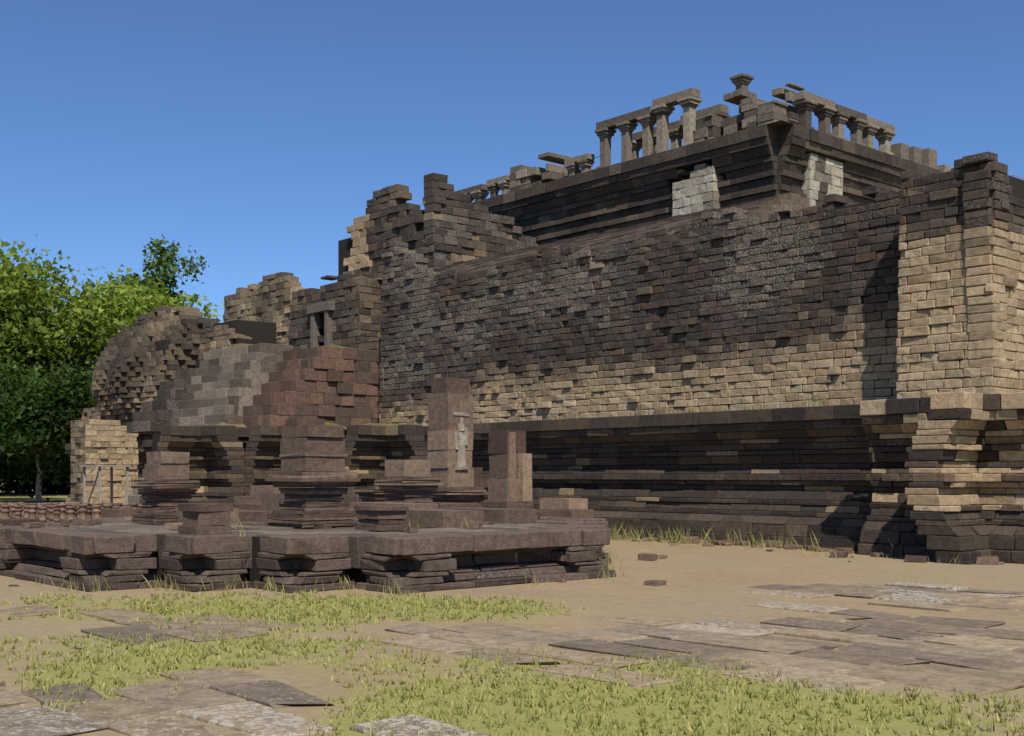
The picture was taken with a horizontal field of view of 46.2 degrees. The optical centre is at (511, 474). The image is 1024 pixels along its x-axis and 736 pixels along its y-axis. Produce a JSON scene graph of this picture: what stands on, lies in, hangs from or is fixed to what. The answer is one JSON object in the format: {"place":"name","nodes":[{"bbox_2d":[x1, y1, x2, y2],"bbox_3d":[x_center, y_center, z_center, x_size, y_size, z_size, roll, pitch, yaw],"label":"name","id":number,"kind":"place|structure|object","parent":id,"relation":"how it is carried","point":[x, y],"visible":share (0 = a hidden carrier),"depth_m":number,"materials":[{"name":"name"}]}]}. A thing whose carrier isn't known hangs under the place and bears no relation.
{"place":"outdoors","nodes":[
{"label":"outdoors","id":0,"kind":"place"},
{"bbox_2d":[0,480,68,502],"bbox_3d":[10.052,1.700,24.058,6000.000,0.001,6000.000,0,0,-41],"label":"ground","id":1,"kind":"structure","parent":0,"point":[11,497],"depth_m":88.71,"materials":[{"name":"green plant"}]},
{"bbox_2d":[0,351,59,493],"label":"understorey tree","id":2,"kind":"object","parent":1,"relation":"on","point":[5,468],"depth_m":79.86,"materials":[{"name":"green plant"}]},
{"bbox_2d":[0,440,66,493],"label":"hedge tree","id":3,"kind":"object","parent":1,"relation":"on","point":[52,487],"depth_m":107.18,"materials":[{"name":"green plant"}]},
{"bbox_2d":[1,450,70,493],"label":"hedge tree","id":4,"kind":"object","parent":1,"relation":"on","point":[32,479],"depth_m":105.57,"materials":[{"name":"green plant"}]},
{"bbox_2d":[0,235,95,387],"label":"tree","id":5,"kind":"object","parent":1,"relation":"on","point":[27,305],"depth_m":90.41,"materials":[{"name":"green plant"}]},
{"bbox_2d":[26,429,72,493],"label":"hedge tree","id":6,"kind":"object","parent":1,"relation":"on","point":[67,490],"depth_m":103.82,"materials":[{"name":"green plant"}]},
{"bbox_2d":[63,366,96,458],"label":"understorey tree","id":7,"kind":"object","parent":1,"relation":"on","point":[90,380],"depth_m":76.03,"materials":[{"name":"green plant"}]},
{"bbox_2d":[48,264,223,405],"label":"tree","id":8,"kind":"object","parent":1,"relation":"on","point":[104,318],"visible":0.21,"depth_m":89.94,"materials":[{"name":"green plant"}]},
{"bbox_2d":[118,235,208,306],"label":"tall tree","id":9,"kind":"object","parent":1,"relation":"on","point":[162,262],"visible":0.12,"depth_m":102.57,"materials":[{"name":"green plant"}]},
{"bbox_2d":[0,502,1023,735],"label":"ground","id":10,"kind":"structure","parent":0,"point":[706,582],"depth_m":12.97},
{"bbox_2d":[0,351,97,502],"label":"tree","id":11,"kind":"object","parent":10,"relation":"on","point":[30,415],"depth_m":70.69,"materials":[{"name":"green plant"}]},
{"bbox_2d":[0,502,102,526],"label":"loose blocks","id":12,"kind":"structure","parent":10,"relation":"on","point":[12,522],"depth_m":33.29,"materials":[{"name":"stone"}]},
{"bbox_2d":[0,502,146,522],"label":"balusters","id":13,"kind":"object","parent":10,"relation":"on","point":[52,513],"visible":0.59,"depth_m":40.26,"materials":[{"name":"stone"}]},
{"bbox_2d":[79,465,132,503],"bbox_3d":[-15.831,0.670,46.777,1.400,2.060,1.800,0,0,-41],"label":"scaffold frame","id":14,"kind":"object","parent":10,"relation":"on","point":[98,475],"visible":0.7,"depth_m":46.55,"materials":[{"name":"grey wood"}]},
{"bbox_2d":[75,340,169,491],"bbox_3d":[-18.130,-2.100,54.508,5.150,7.600,7.050,0,0,-41],"label":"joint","id":15,"kind":"object","parent":10,"relation":"on","point":[163,345],"visible":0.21,"depth_m":52.50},
{"bbox_2d":[70,305,252,504],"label":"ruined wall","id":16,"kind":"structure","parent":10,"relation":"on","point":[130,367],"depth_m":52.56,"materials":[{"name":"beige stone"}]},
{"bbox_2d":[63,425,429,508],"bbox_3d":[-14.637,0.065,48.325,7.651,3.275,30.957,0,0,-41],"label":"temple avant-corps base","id":17,"kind":"object","parent":10,"relation":"on","point":[222,456],"visible":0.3,"depth_m":38.57,"materials":[{"name":"brown stone"}]},
{"bbox_2d":[126,343,378,505],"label":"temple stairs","id":18,"kind":"structure","parent":17,"relation":"on","point":[248,386],"depth_m":41.85,"materials":[{"name":"brown stone"}]},
{"bbox_2d":[152,320,347,486],"bbox_3d":[-13.580,-2.400,50.617,8.150,8.200,28.900,0,0,-41],"label":"temple stair","id":19,"kind":"object","parent":10,"relation":"on","point":[257,332],"visible":0.1,"depth_m":50.80,"materials":[{"name":"grey stone"}]},
{"bbox_2d":[211,423,245,426],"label":"ledge grass","id":20,"kind":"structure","parent":19,"relation":"on","point":[239,425],"depth_m":40.50,"materials":[{"name":"green plant"}]},
{"bbox_2d":[325,422,345,428],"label":"ledge grass","id":21,"kind":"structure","parent":19,"relation":"on","point":[328,423],"depth_m":40.79,"materials":[{"name":"green plant"}]},
{"bbox_2d":[345,423,403,429],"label":"ledge grass","id":22,"kind":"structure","parent":19,"relation":"on","point":[384,424],"depth_m":40.13,"materials":[{"name":"green plant"}]},
{"bbox_2d":[149,536,369,584],"bbox_3d":[-3.510,1.325,22.526,8.400,0.750,8.400,0,0,-41],"label":"platform","id":23,"kind":"object","parent":10,"relation":"on","point":[356,575],"visible":0.02,"depth_m":18.28,"materials":[{"name":"stone"}]},
{"bbox_2d":[0,516,615,593],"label":"stone platform","id":24,"kind":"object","parent":10,"relation":"on","point":[119,553],"visible":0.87,"depth_m":17.88,"materials":[{"name":"stone"}]},
{"bbox_2d":[175,377,565,534],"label":"stone pedestals","id":25,"kind":"object","parent":10,"relation":"on","point":[310,449],"visible":0.88,"depth_m":21.52,"materials":[{"name":"stone"}]},
{"bbox_2d":[223,173,537,422],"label":"ruined wall","id":26,"kind":"structure","parent":10,"relation":"on","point":[458,227],"depth_m":44.87,"materials":[{"name":"grey stone"}]},
{"bbox_2d":[0,451,850,686],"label":"stone blocks","id":27,"kind":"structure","parent":10,"relation":"on","point":[166,486],"depth_m":23.78,"materials":[{"name":"stone"}]},
{"bbox_2d":[33,397,959,595],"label":"grass tufts","id":28,"kind":"object","parent":10,"relation":"on","point":[616,536],"visible":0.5,"depth_m":24.61,"materials":[{"name":"green plant"}]},
{"bbox_2d":[0,582,1023,735],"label":"courtyard paving slabs","id":29,"kind":"structure","parent":10,"relation":"on","point":[978,654],"depth_m":11.21,"materials":[{"name":"stone"}]},
{"bbox_2d":[0,589,1023,735],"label":"grass","id":30,"kind":"structure","parent":10,"relation":"on","point":[610,687],"depth_m":9.81,"materials":[{"name":"green plant"}]},
{"bbox_2d":[389,196,899,489],"bbox_3d":[3.576,-2.300,35.141,2.800,8.000,21.200,0,0,-41],"label":"temple","id":31,"kind":"object","parent":10,"relation":"on","point":[849,206],"visible":0.14,"depth_m":29.93,"materials":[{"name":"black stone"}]},
{"bbox_2d":[422,404,886,550],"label":"wall base molding","id":32,"kind":"structure","parent":10,"relation":"on","point":[631,480],"depth_m":30.14,"materials":[{"name":"brown stone"}]},
{"bbox_2d":[610,534,1003,564],"bbox_3d":[6.245,1.626,29.084,5.769,0.178,14.912,0,0,-41],"label":"fallen stone debris","id":33,"kind":"object","parent":10,"relation":"on","point":[984,560],"visible":0.73,"depth_m":26.36,"materials":[{"name":"brown stone"}]},
{"bbox_2d":[858,152,1023,564],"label":"temple corner block","id":34,"kind":"structure","parent":10,"relation":"on","point":[945,494],"depth_m":24.53,"materials":[{"name":"beige stone"}]},
{"bbox_2d":[0,0,1023,361],"label":"sky","id":35,"kind":"structure","parent":0,"point":[250,136],"materials":[{"name":"blue"}]},
{"bbox_2d":[377,172,937,425],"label":"stone wall","id":36,"kind":"structure","parent":0,"point":[831,331],"depth_m":32.14,"materials":[{"name":"grey stone"}]},
{"bbox_2d":[381,191,808,300],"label":"temple gallery roof","id":37,"kind":"structure","parent":36,"relation":"on","point":[761,209],"depth_m":34.49,"materials":[{"name":"stone"}]},
{"bbox_2d":[677,164,726,181],"bbox_3d":[8.459,-8.250,51.477,15.900,5.900,18.700,0,0,-41],"label":"temple","id":38,"kind":"object","parent":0,"point":[688,177],"visible":0.07,"depth_m":41.92,"materials":[{"name":"grey stone"}]},
{"bbox_2d":[472,120,942,244],"bbox_3d":[8.423,-8.801,50.938,16.673,5.002,19.467,0,0,-41],"label":"temple third tier","id":39,"kind":"object","parent":38,"relation":"on","point":[772,159],"visible":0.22,"depth_m":41.65,"materials":[{"name":"stone"}]},
{"bbox_2d":[422,73,954,206],"bbox_3d":[8.289,-11.949,51.093,15.846,3.306,19.659,0,0,-41],"label":"balustrade","id":40,"kind":"object","parent":39,"relation":"on","point":[691,125],"visible":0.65,"depth_m":42.72,"materials":[{"name":"stone"}]},
{"bbox_2d":[903,175,1023,468],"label":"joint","id":41,"kind":"object","parent":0,"point":[1017,184],"visible":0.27,"depth_m":25.12,"materials":[{"name":"stone"}]}
]}

